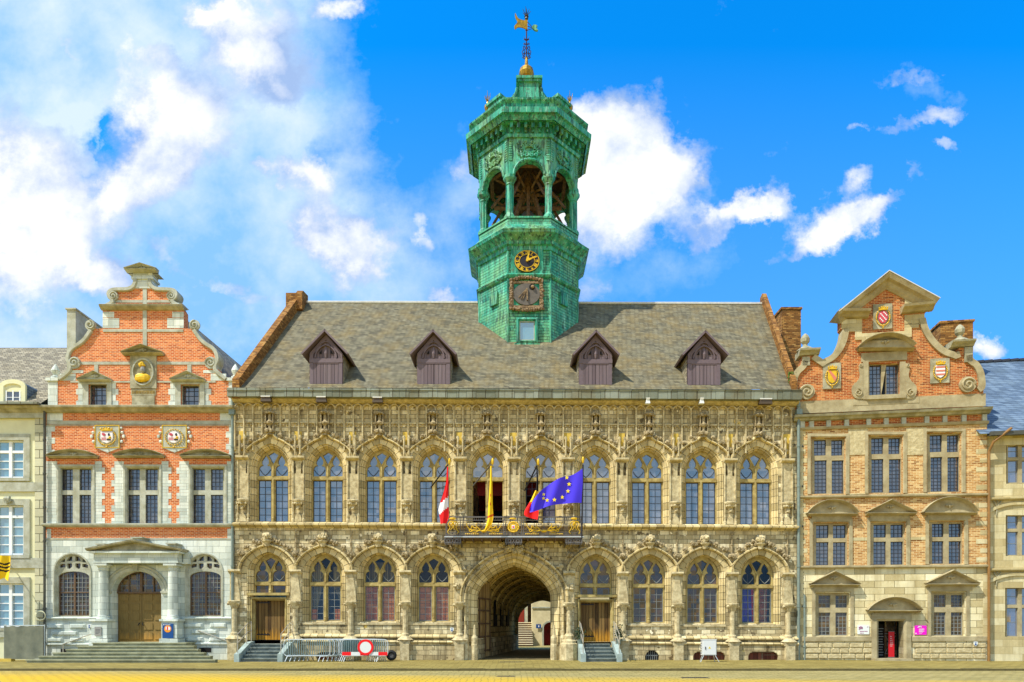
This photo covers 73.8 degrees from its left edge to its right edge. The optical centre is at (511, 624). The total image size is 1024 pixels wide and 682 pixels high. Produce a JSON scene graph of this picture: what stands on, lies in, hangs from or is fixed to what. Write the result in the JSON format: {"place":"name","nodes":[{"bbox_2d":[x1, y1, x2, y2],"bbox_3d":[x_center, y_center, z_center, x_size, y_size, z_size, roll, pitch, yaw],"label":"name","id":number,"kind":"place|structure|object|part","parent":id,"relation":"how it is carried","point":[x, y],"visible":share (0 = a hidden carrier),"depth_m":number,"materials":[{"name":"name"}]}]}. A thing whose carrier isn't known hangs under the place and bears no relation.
{"place":"outdoors","nodes":[
{"label":"outdoors","id":0,"kind":"place"},
{"bbox_2d":[0,671,1023,681],"bbox_3d":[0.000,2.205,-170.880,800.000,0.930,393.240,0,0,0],"label":"ground","id":1,"kind":"structure","parent":0,"point":[491,676],"depth_m":22.95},
{"bbox_2d":[0,668,1023,670],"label":"kerb","id":2,"kind":"structure","parent":1,"relation":"on","point":[483,669],"depth_m":25.74,"materials":[{"name":"stone"}]},
{"bbox_2d":[0,660,1023,670],"bbox_3d":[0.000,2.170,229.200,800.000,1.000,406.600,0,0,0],"label":"pavement","id":3,"kind":"structure","parent":0,"point":[577,664],"depth_m":28.67,"materials":[{"name":"beige stone"}]},
{"bbox_2d":[0,624,44,661],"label":"site fence","id":4,"kind":"object","parent":3,"relation":"on","point":[22,642],"visible":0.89,"depth_m":31.00,"materials":[{"name":"grey metal"}]},
{"bbox_2d":[0,348,66,659],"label":"stucco house","id":5,"kind":"structure","parent":3,"relation":"on","point":[24,372],"depth_m":32.56,"materials":[{"name":"beige paint"}]},
{"bbox_2d":[0,555,10,580],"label":"banner","id":6,"kind":"object","parent":5,"relation":"attached to","point":[5,562],"visible":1,"depth_m":31.58,"materials":[{"name":"yellow fabric"}]},
{"bbox_2d":[0,577,29,630],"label":"casement window","id":7,"kind":"structure","parent":5,"relation":"in","point":[14,592],"depth_m":32.66,"materials":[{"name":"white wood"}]},
{"bbox_2d":[0,434,30,480],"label":"casement window","id":8,"kind":"structure","parent":5,"relation":"in","point":[14,448],"depth_m":32.63,"materials":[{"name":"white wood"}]},
{"bbox_2d":[0,496,30,557],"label":"casement window","id":9,"kind":"structure","parent":5,"relation":"in","point":[14,513],"depth_m":32.64,"materials":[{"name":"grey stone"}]},
{"bbox_2d":[34,610,45,620],"bbox_3d":[-22.242,-0.425,32.155,0.581,0.518,0.122,0,0,0],"label":"cable coil","id":10,"kind":"object","parent":5,"relation":"hanging from","point":[35,616],"visible":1,"depth_m":32.13,"materials":[{"name":"beige"}]},
{"bbox_2d":[25,262,240,662],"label":"gabled brick house","id":11,"kind":"structure","parent":3,"relation":"on","point":[136,524],"depth_m":32.49,"materials":[{"name":"brick"}]},
{"bbox_2d":[53,553,90,616],"bbox_3d":[-20.921,-1.905,32.620,1.810,3.048,0.360,0,0,0],"label":"arched window","id":12,"kind":"structure","parent":11,"relation":"in","point":[71,571],"depth_m":32.67,"materials":[{"name":"grey glass"}]},
{"bbox_2d":[62,468,91,522],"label":"window","id":13,"kind":"structure","parent":11,"relation":"in","point":[76,482],"depth_m":32.72,"materials":[{"name":"blue glass"}]},
{"bbox_2d":[95,627,100,635],"bbox_3d":[-19.224,0.302,31.687,0.302,0.418,0.036,0,0,0],"label":"bronze plaque","id":14,"kind":"object","parent":11,"relation":"attached to","point":[97,631],"visible":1,"depth_m":31.68,"materials":[{"name":"grey"}]},
{"bbox_2d":[90,385,106,404],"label":"window","id":15,"kind":"structure","parent":11,"relation":"in","point":[98,393],"depth_m":32.74,"materials":[{"name":"grey glass"}]},
{"bbox_2d":[128,468,158,522],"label":"window","id":16,"kind":"structure","parent":11,"relation":"in","point":[143,492],"depth_m":32.72,"materials":[{"name":"grey stone"}]},
{"bbox_2d":[162,624,172,637],"bbox_3d":[-15.977,0.290,31.680,0.500,0.674,0.050,0,0,0],"label":"poster panel","id":17,"kind":"object","parent":11,"relation":"attached to","point":[167,630],"visible":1,"depth_m":31.68,"materials":[{"name":"blue"}]},
{"bbox_2d":[182,385,199,404],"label":"window","id":18,"kind":"structure","parent":11,"relation":"in","point":[190,393],"depth_m":32.74,"materials":[{"name":"grey glass"}]},
{"bbox_2d":[185,553,222,616],"bbox_3d":[-14.643,-1.905,32.620,1.810,3.048,0.360,0,0,0],"label":"arched window","id":19,"kind":"structure","parent":11,"relation":"in","point":[204,575],"depth_m":32.67,"materials":[{"name":"glass"}]},
{"bbox_2d":[193,468,223,522],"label":"window","id":20,"kind":"structure","parent":11,"relation":"in","point":[208,492],"depth_m":32.72,"materials":[{"name":"glass"}]},
{"bbox_2d":[283,639,330,661],"bbox_3d":[-9.248,1.163,30.768,2.124,1.029,0.604,0,-3,0],"label":"crowd barrier","id":21,"kind":"object","parent":3,"relation":"on","point":[292,655],"visible":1,"depth_m":30.78,"materials":[{"name":"metal"}]},
{"bbox_2d":[289,639,334,661],"bbox_3d":[-9.096,1.163,30.928,2.124,1.029,0.604,0,-3,0],"label":"crowd barrier","id":22,"kind":"object","parent":3,"relation":"on","point":[330,655],"visible":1,"depth_m":30.94,"materials":[{"name":"metal"}]},
{"bbox_2d":[293,639,338,660],"bbox_3d":[-8.943,1.163,31.088,2.124,1.029,0.604,0,-3,0],"label":"crowd barrier","id":23,"kind":"object","parent":3,"relation":"on","point":[325,649],"visible":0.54,"depth_m":31.09,"materials":[{"name":"metal"}]},
{"bbox_2d":[298,639,341,660],"bbox_3d":[-8.791,1.163,31.248,2.124,1.029,0.604,0,-3,0],"label":"crowd barrier","id":24,"kind":"object","parent":3,"relation":"on","point":[325,648],"visible":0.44,"depth_m":31.26,"materials":[{"name":"metal"}]},
{"bbox_2d":[302,640,345,660],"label":"crowd barrier","id":25,"kind":"object","parent":3,"relation":"on","point":[327,653],"visible":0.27,"depth_m":31.41,"materials":[{"name":"metal"}]},
{"bbox_2d":[306,640,350,660],"bbox_3d":[-8.487,1.163,31.568,2.124,1.029,0.604,0,-3,0],"label":"crowd barrier","id":26,"kind":"object","parent":3,"relation":"on","point":[316,656],"visible":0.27,"depth_m":31.58,"materials":[{"name":"metal"}]},
{"bbox_2d":[333,640,374,660],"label":"crowd barrier","id":27,"kind":"object","parent":3,"relation":"on","point":[352,648],"visible":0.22,"depth_m":31.63,"materials":[{"name":"metal"}]},
{"bbox_2d":[335,640,377,660],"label":"crowd barrier","id":28,"kind":"object","parent":3,"relation":"on","point":[345,649],"visible":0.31,"depth_m":31.47,"materials":[{"name":"metal"}]},
{"bbox_2d":[338,640,380,660],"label":"crowd barrier","id":29,"kind":"object","parent":3,"relation":"on","point":[349,649],"visible":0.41,"depth_m":31.32,"materials":[{"name":"metal"}]},
{"bbox_2d":[338,639,383,660],"bbox_3d":[-6.893,1.163,31.138,2.124,1.029,0.604,0,-3,0],"label":"crowd barrier","id":30,"kind":"object","parent":3,"relation":"on","point":[351,649],"visible":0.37,"depth_m":31.15,"materials":[{"name":"metal"}]},
{"bbox_2d":[339,639,385,660],"bbox_3d":[-6.770,1.163,30.978,2.124,1.029,0.604,0,-3,0],"label":"crowd barrier","id":31,"kind":"object","parent":3,"relation":"on","point":[355,649],"visible":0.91,"depth_m":30.99,"materials":[{"name":"metal"}]},
{"bbox_2d":[341,639,387,661],"bbox_3d":[-6.646,1.163,30.818,2.124,1.029,0.604,0,-3,0],"label":"crowd barrier","id":32,"kind":"object","parent":3,"relation":"on","point":[357,648],"visible":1,"depth_m":30.83,"materials":[{"name":"metal"}]},
{"bbox_2d":[342,652,386,654],"bbox_3d":[-6.621,1.302,30.695,2.039,0.157,0.050,0,0,0],"label":"warning board","id":33,"kind":"object","parent":32,"relation":"attached to","point":[358,653],"visible":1,"depth_m":30.67,"materials":[{"name":"red"}]},
{"bbox_2d":[357,639,373,654],"bbox_3d":[-6.579,1.010,30.655,0.720,0.720,0.030,0,0,0],"label":"no entry sign","id":34,"kind":"object","parent":32,"relation":"attached to","point":[365,647],"visible":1,"depth_m":30.64,"materials":[{"name":"red"}]},
{"bbox_2d":[386,650,396,660],"bbox_3d":[-5.606,1.425,31.750,0.490,0.490,0.150,0,0,0],"label":"tyre","id":35,"kind":"object","parent":3,"relation":"on","point":[391,655],"visible":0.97,"depth_m":31.69,"materials":[{"name":"black rubber"}]},
{"bbox_2d":[225,291,805,661],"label":"town hall","id":36,"kind":"structure","parent":3,"relation":"on","point":[339,530],"depth_m":32.50,"materials":[{"name":"stone"}]},
{"bbox_2d":[260,396,272,402],"bbox_3d":[-11.511,-10.568,32.035,0.500,0.250,0.390,0,0,0],"label":"floodlight","id":37,"kind":"object","parent":36,"relation":"attached to","point":[266,399],"visible":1,"depth_m":31.88,"materials":[{"name":"grey metal"}]},
{"bbox_2d":[247,593,288,642],"bbox_3d":[-11.600,-0.315,32.720,2.000,2.414,0.560,0,0,0],"label":"door","id":38,"kind":"structure","parent":36,"relation":"in","point":[268,614],"depth_m":32.84,"materials":[{"name":"brown wood"}]},
{"bbox_2d":[255,554,285,592],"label":"window","id":39,"kind":"structure","parent":36,"relation":"in","point":[270,572],"depth_m":32.86,"materials":[{"name":"blue glass"}]},
{"bbox_2d":[257,449,288,521],"bbox_3d":[-11.469,-6.709,32.798,1.548,3.619,0.245,0,0,0],"label":"window","id":40,"kind":"structure","parent":36,"relation":"in","point":[273,468],"depth_m":32.87,"materials":[{"name":"blue glass"}]},
{"bbox_2d":[316,396,327,402],"bbox_3d":[-8.915,-10.544,32.035,0.500,0.250,0.390,0,0,0],"label":"floodlight","id":41,"kind":"object","parent":36,"relation":"attached to","point":[321,399],"visible":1,"depth_m":31.88,"materials":[{"name":"grey metal"}]},
{"bbox_2d":[302,554,344,623],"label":"window","id":42,"kind":"structure","parent":36,"relation":"in","point":[326,584],"depth_m":32.85,"materials":[{"name":"blue glass"}]},
{"bbox_2d":[312,449,342,521],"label":"window","id":43,"kind":"structure","parent":36,"relation":"in","point":[327,468],"depth_m":32.87,"materials":[{"name":"blue glass"}]},
{"bbox_2d":[372,397,383,403],"bbox_3d":[-6.287,-10.521,32.035,0.500,0.250,0.390,0,0,0],"label":"floodlight","id":44,"kind":"object","parent":36,"relation":"attached to","point":[377,400],"visible":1,"depth_m":31.88,"materials":[{"name":"grey"}]},
{"bbox_2d":[357,555,399,624],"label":"window","id":45,"kind":"structure","parent":36,"relation":"in","point":[379,573],"depth_m":32.90,"materials":[{"name":"yellow stone"}]},
{"bbox_2d":[366,450,396,521],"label":"window","id":46,"kind":"structure","parent":36,"relation":"in","point":[381,468],"depth_m":32.87,"materials":[{"name":"blue glass"}]},
{"bbox_2d":[411,555,453,624],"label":"window","id":47,"kind":"structure","parent":36,"relation":"in","point":[434,584],"depth_m":32.85,"materials":[{"name":"yellow stone"}]},
{"bbox_2d":[418,450,449,522],"bbox_3d":[-3.733,-6.665,32.798,1.548,3.619,0.245,0,0,0],"label":"window","id":48,"kind":"structure","parent":36,"relation":"in","point":[433,463],"depth_m":32.87,"materials":[{"name":"blue glass"}]},
{"bbox_2d":[430,458,450,523],"bbox_3d":[-3.453,-6.069,31.560,0.398,2.962,1.948,0,0,-34],"label":"flag","id":49,"kind":"object","parent":36,"relation":"attached to","point":[443,509],"visible":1,"depth_m":31.02,"materials":[{"name":"red fabric"}]},
{"bbox_2d":[472,458,493,529],"bbox_3d":[-1.448,-5.907,31.578,0.362,3.275,1.925,0,0,-34],"label":"flag","id":50,"kind":"object","parent":36,"relation":"attached to","point":[490,514],"visible":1,"depth_m":31.01,"materials":[{"name":"yellow fabric"}]},
{"bbox_2d":[472,450,503,522],"bbox_3d":[-1.179,-6.650,33.100,1.573,3.619,0.850,0,0,0],"label":"window","id":51,"kind":"structure","parent":36,"relation":"in","point":[482,462],"depth_m":32.80,"materials":[{"name":"yellow stone"}]},
{"bbox_2d":[466,8,591,389],"bbox_3d":[0.895,-22.804,38.170,6.780,23.349,6.780,0,0,0],"label":"belfry","id":52,"kind":"object","parent":36,"relation":"on","point":[528,142],"visible":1,"depth_m":35.78,"materials":[{"name":"green metal"}]},
{"bbox_2d":[514,317,539,344],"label":"tower window","id":53,"kind":"structure","parent":52,"relation":"in","point":[526,327],"depth_m":35.35,"materials":[{"name":"glass"}]},
{"bbox_2d":[524,458,539,519],"bbox_3d":[0.905,-6.188,31.745,0.709,2.776,1.455,0,0,0],"label":"flag","id":54,"kind":"object","parent":36,"relation":"attached to","point":[529,514],"visible":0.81,"depth_m":31.20,"materials":[{"name":"red fabric"}]},
{"bbox_2d":[525,451,556,522],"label":"window","id":55,"kind":"structure","parent":36,"relation":"in","point":[547,473],"depth_m":32.85,"materials":[{"name":"blue glass"}]},
{"bbox_2d":[530,457,583,538],"bbox_3d":[2.057,-5.846,31.132,2.572,3.768,0.205,0,0,-12],"label":"flag","id":56,"kind":"object","parent":36,"relation":"attached to","point":[565,489],"visible":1,"depth_m":31.22,"materials":[{"name":"blue and yellow fabric"}]},
{"bbox_2d":[574,627,585,643],"bbox_3d":[3.220,0.457,31.874,0.594,0.896,0.497,0,0,-34],"label":"potted plant","id":57,"kind":"object","parent":36,"relation":"on","point":[579,640],"visible":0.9,"depth_m":31.80,"materials":[{"name":"green plant"}]},
{"bbox_2d":[579,451,609,523],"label":"window","id":58,"kind":"structure","parent":36,"relation":"in","point":[596,482],"depth_m":32.87,"materials":[{"name":"blue glass"}]},
{"bbox_2d":[579,556,610,594],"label":"window","id":59,"kind":"structure","parent":36,"relation":"in","point":[594,574],"depth_m":32.87,"materials":[{"name":"glass"}]},
{"bbox_2d":[575,595,616,642],"bbox_3d":[3.993,-0.224,32.720,2.000,2.414,0.560,0,0,0],"label":"door","id":60,"kind":"structure","parent":36,"relation":"in","point":[596,616],"depth_m":32.84,"materials":[{"name":"brown wood"}]},
{"bbox_2d":[612,624,624,643],"bbox_3d":[4.995,0.435,31.898,0.581,0.939,0.481,0,0,35],"label":"potted plant","id":61,"kind":"object","parent":36,"relation":"on","point":[620,632],"visible":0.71,"depth_m":31.80,"materials":[{"name":"green plant"}]},
{"bbox_2d":[631,451,662,523],"bbox_3d":[6.486,-6.605,32.798,1.548,3.619,0.245,0,0,0],"label":"window","id":62,"kind":"structure","parent":36,"relation":"in","point":[646,470],"depth_m":32.87,"materials":[{"name":"blue glass"}]},
{"bbox_2d":[645,398,649,404],"bbox_3d":[6.353,-10.474,32.035,0.220,0.250,0.390,0,0,0],"label":"floodlight","id":63,"kind":"object","parent":36,"relation":"attached to","point":[647,401],"visible":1,"depth_m":31.88,"materials":[{"name":"white paint"}]},
{"bbox_2d":[628,556,670,625],"bbox_3d":[6.548,-1.635,32.700,2.048,3.417,0.500,0,0,0],"label":"window","id":64,"kind":"structure","parent":36,"relation":"in","point":[648,574],"depth_m":32.85,"materials":[{"name":"yellow stone"}]},
{"bbox_2d":[698,398,703,404],"bbox_3d":[8.873,-10.474,32.035,0.220,0.250,0.390,0,0,0],"label":"floodlight","id":65,"kind":"object","parent":36,"relation":"attached to","point":[701,401],"visible":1,"depth_m":31.88,"materials":[{"name":"white paint"}]},
{"bbox_2d":[685,452,716,523],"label":"window","id":66,"kind":"structure","parent":36,"relation":"in","point":[700,470],"depth_m":32.87,"materials":[{"name":"blue glass"}]},
{"bbox_2d":[682,557,725,626],"bbox_3d":[9.138,-1.620,32.700,2.048,3.417,0.500,0,0,0],"label":"window","id":67,"kind":"structure","parent":36,"relation":"in","point":[701,575],"depth_m":32.87,"materials":[{"name":"yellow stone"}]},
{"bbox_2d":[742,574,752,620],"bbox_3d":[11.484,-1.317,33.256,0.720,2.301,0.132,0,0,0],"label":"window pane","id":68,"kind":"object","parent":36,"relation":"in","point":[747,611],"visible":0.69,"depth_m":33.26,"materials":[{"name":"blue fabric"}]},
{"bbox_2d":[740,452,770,524],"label":"window","id":69,"kind":"structure","parent":36,"relation":"in","point":[755,471],"depth_m":32.87,"materials":[{"name":"blue glass"}]},
{"bbox_2d":[737,557,780,626],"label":"window","id":70,"kind":"structure","parent":36,"relation":"in","point":[758,570],"depth_m":32.82,"materials":[{"name":"yellow stone"}]},
{"bbox_2d":[758,398,772,404],"bbox_3d":[11.862,-10.451,32.035,0.620,0.250,0.390,0,0,0],"label":"floodlight","id":71,"kind":"object","parent":36,"relation":"attached to","point":[764,401],"visible":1,"depth_m":31.88,"materials":[{"name":"grey metal"}]},
{"bbox_2d":[700,639,718,661],"bbox_3d":[8.841,1.165,30.690,0.857,1.026,0.430,0,0,0],"label":"sandwich board","id":72,"kind":"object","parent":3,"relation":"on","point":[708,646],"visible":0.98,"depth_m":30.53,"materials":[{"name":"white metal"}]},
{"bbox_3d":[8.840,1.018,30.529,0.570,0.634,0.039,0,0,0],"label":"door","id":73,"kind":"part","parent":72,"relation":"part of","materials":[{"name":"white plastic"}]},
{"bbox_2d":[793,270,1012,660],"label":"gabled stone house","id":74,"kind":"structure","parent":3,"relation":"on","point":[895,493],"depth_m":31.86,"materials":[{"name":"stone"}]},
{"bbox_2d":[811,439,843,493],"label":"window","id":75,"kind":"structure","parent":74,"relation":"in","point":[827,455],"depth_m":32.47,"materials":[{"name":"blue glass"}]},
{"bbox_2d":[813,523,846,564],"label":"window","id":76,"kind":"structure","parent":74,"relation":"in","point":[829,539],"depth_m":32.46,"materials":[{"name":"blue glass"}]},
{"bbox_2d":[816,593,847,635],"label":"window","id":77,"kind":"structure","parent":74,"relation":"in","point":[831,608],"depth_m":32.44,"materials":[{"name":"beige stone"}]},
{"bbox_2d":[857,625,868,633],"bbox_3d":[16.495,0.235,32.038,0.520,0.422,0.057,0,0,8],"label":"wall sign","id":78,"kind":"object","parent":74,"relation":"attached to","point":[862,629],"visible":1,"depth_m":32.04,"materials":[{"name":"white plastic"}]},
{"bbox_2d":[878,624,883,657],"bbox_3d":[17.574,0.770,32.556,0.320,1.600,0.080,0,0,8],"label":"leaflet rack","id":79,"kind":"object","parent":74,"relation":"on","point":[880,640],"visible":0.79,"depth_m":32.54,"materials":[{"name":"black metal"}]},
{"bbox_2d":[869,364,898,394],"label":"window","id":80,"kind":"structure","parent":74,"relation":"in","point":[877,372],"depth_m":32.14,"materials":[{"name":"beige glass"}]},
{"bbox_2d":[869,437,900,492],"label":"window","id":81,"kind":"structure","parent":74,"relation":"in","point":[884,452],"depth_m":32.11,"materials":[{"name":"blue glass"}]},
{"bbox_2d":[871,523,903,564],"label":"window","id":82,"kind":"structure","parent":74,"relation":"in","point":[887,539],"depth_m":32.11,"materials":[{"name":"blue glass"}]},
{"bbox_2d":[878,621,898,657],"bbox_3d":[17.840,0.642,32.917,1.305,2.057,1.050,0,0,8],"label":"doorway interior","id":83,"kind":"structure","parent":74,"relation":"in","point":[879,622],"depth_m":32.58,"materials":[{"name":"black"}]},
{"bbox_2d":[884,621,896,657],"bbox_3d":[18.014,0.742,32.447,0.634,1.817,0.136,0,0,-7],"label":"glazed door","id":84,"kind":"structure","parent":74,"relation":"in","point":[888,625],"depth_m":32.44,"materials":[{"name":"black glass"}]},
{"bbox_2d":[887,631,894,657],"bbox_3d":[17.942,0.936,32.281,0.300,1.268,0.140,0,0,8],"label":"roll banner","id":85,"kind":"object","parent":74,"relation":"on","point":[890,644],"visible":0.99,"depth_m":32.27,"materials":[{"name":"red"}]},
{"bbox_2d":[915,626,926,634],"bbox_3d":[18.975,0.250,31.690,0.508,0.429,0.051,0,0,8],"label":"wall sign","id":86,"kind":"object","parent":74,"relation":"attached to","point":[920,630],"visible":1,"depth_m":31.68,"materials":[{"name":"purple"}]},
{"bbox_2d":[927,434,958,491],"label":"window","id":87,"kind":"structure","parent":74,"relation":"in","point":[942,449],"depth_m":31.77,"materials":[{"name":"blue glass"}]},
{"bbox_2d":[929,522,961,563],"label":"window","id":88,"kind":"structure","parent":74,"relation":"in","point":[945,538],"depth_m":31.74,"materials":[{"name":"blue glass"}]},
{"bbox_2d":[931,592,962,635],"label":"window","id":89,"kind":"structure","parent":74,"relation":"in","point":[946,607],"depth_m":31.73,"materials":[{"name":"beige stone"}]},
{"bbox_2d":[977,358,1023,660],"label":"slate roofed house","id":90,"kind":"structure","parent":3,"relation":"on","point":[1003,390],"depth_m":31.37,"materials":[{"name":"stone"}]},
{"bbox_2d":[1005,588,1023,636],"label":"window","id":91,"kind":"structure","parent":90,"relation":"in","point":[1014,597],"depth_m":31.43,"materials":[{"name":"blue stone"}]},
{"bbox_2d":[1006,446,1023,483],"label":"window","id":92,"kind":"structure","parent":90,"relation":"in","point":[1014,454],"depth_m":31.42,"materials":[{"name":"blue glass"}]},
{"bbox_2d":[1006,516,1023,555],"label":"window","id":93,"kind":"structure","parent":90,"relation":"in","point":[1014,524],"depth_m":31.43,"materials":[{"name":"blue glass"}]},
{"bbox_2d":[0,0,1023,389],"label":"sky","id":94,"kind":"structure","parent":0,"point":[250,154],"materials":[{"name":"blue"}]},
{"bbox_2d":[478,649,550,659],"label":"passage floor","id":95,"kind":"structure","parent":0,"point":[530,654],"depth_m":36.93,"materials":[{"name":"stone"}]},
{"bbox_2d":[518,645,549,648],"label":"pavement","id":96,"kind":"structure","parent":0,"point":[535,647],"depth_m":49.86,"materials":[{"name":"beige stone"}]},
{"bbox_2d":[518,604,530,621],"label":"courtyard house","id":97,"kind":"structure","parent":96,"relation":"on","point":[525,615],"depth_m":56.90,"materials":[{"name":"white paint"}]},
{"bbox_2d":[518,610,523,621],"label":"door","id":98,"kind":"structure","parent":97,"relation":"in","point":[521,618],"depth_m":56.90,"materials":[{"name":"brown"}]},
{"bbox_2d":[518,622,532,645],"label":"courtyard stairs","id":99,"kind":"structure","parent":96,"relation":"on","point":[525,636],"depth_m":54.05,"materials":[{"name":"beige stone"}]},
{"bbox_2d":[531,598,608,645],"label":"courtyard building","id":100,"kind":"structure","parent":96,"relation":"on","point":[540,612],"depth_m":54.50,"materials":[{"name":"stone"}]},
{"bbox_2d":[544,622,549,644],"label":"doorway","id":101,"kind":"structure","parent":100,"relation":"in","point":[547,626],"depth_m":54.80,"materials":[{"name":"red wood"}]}
]}

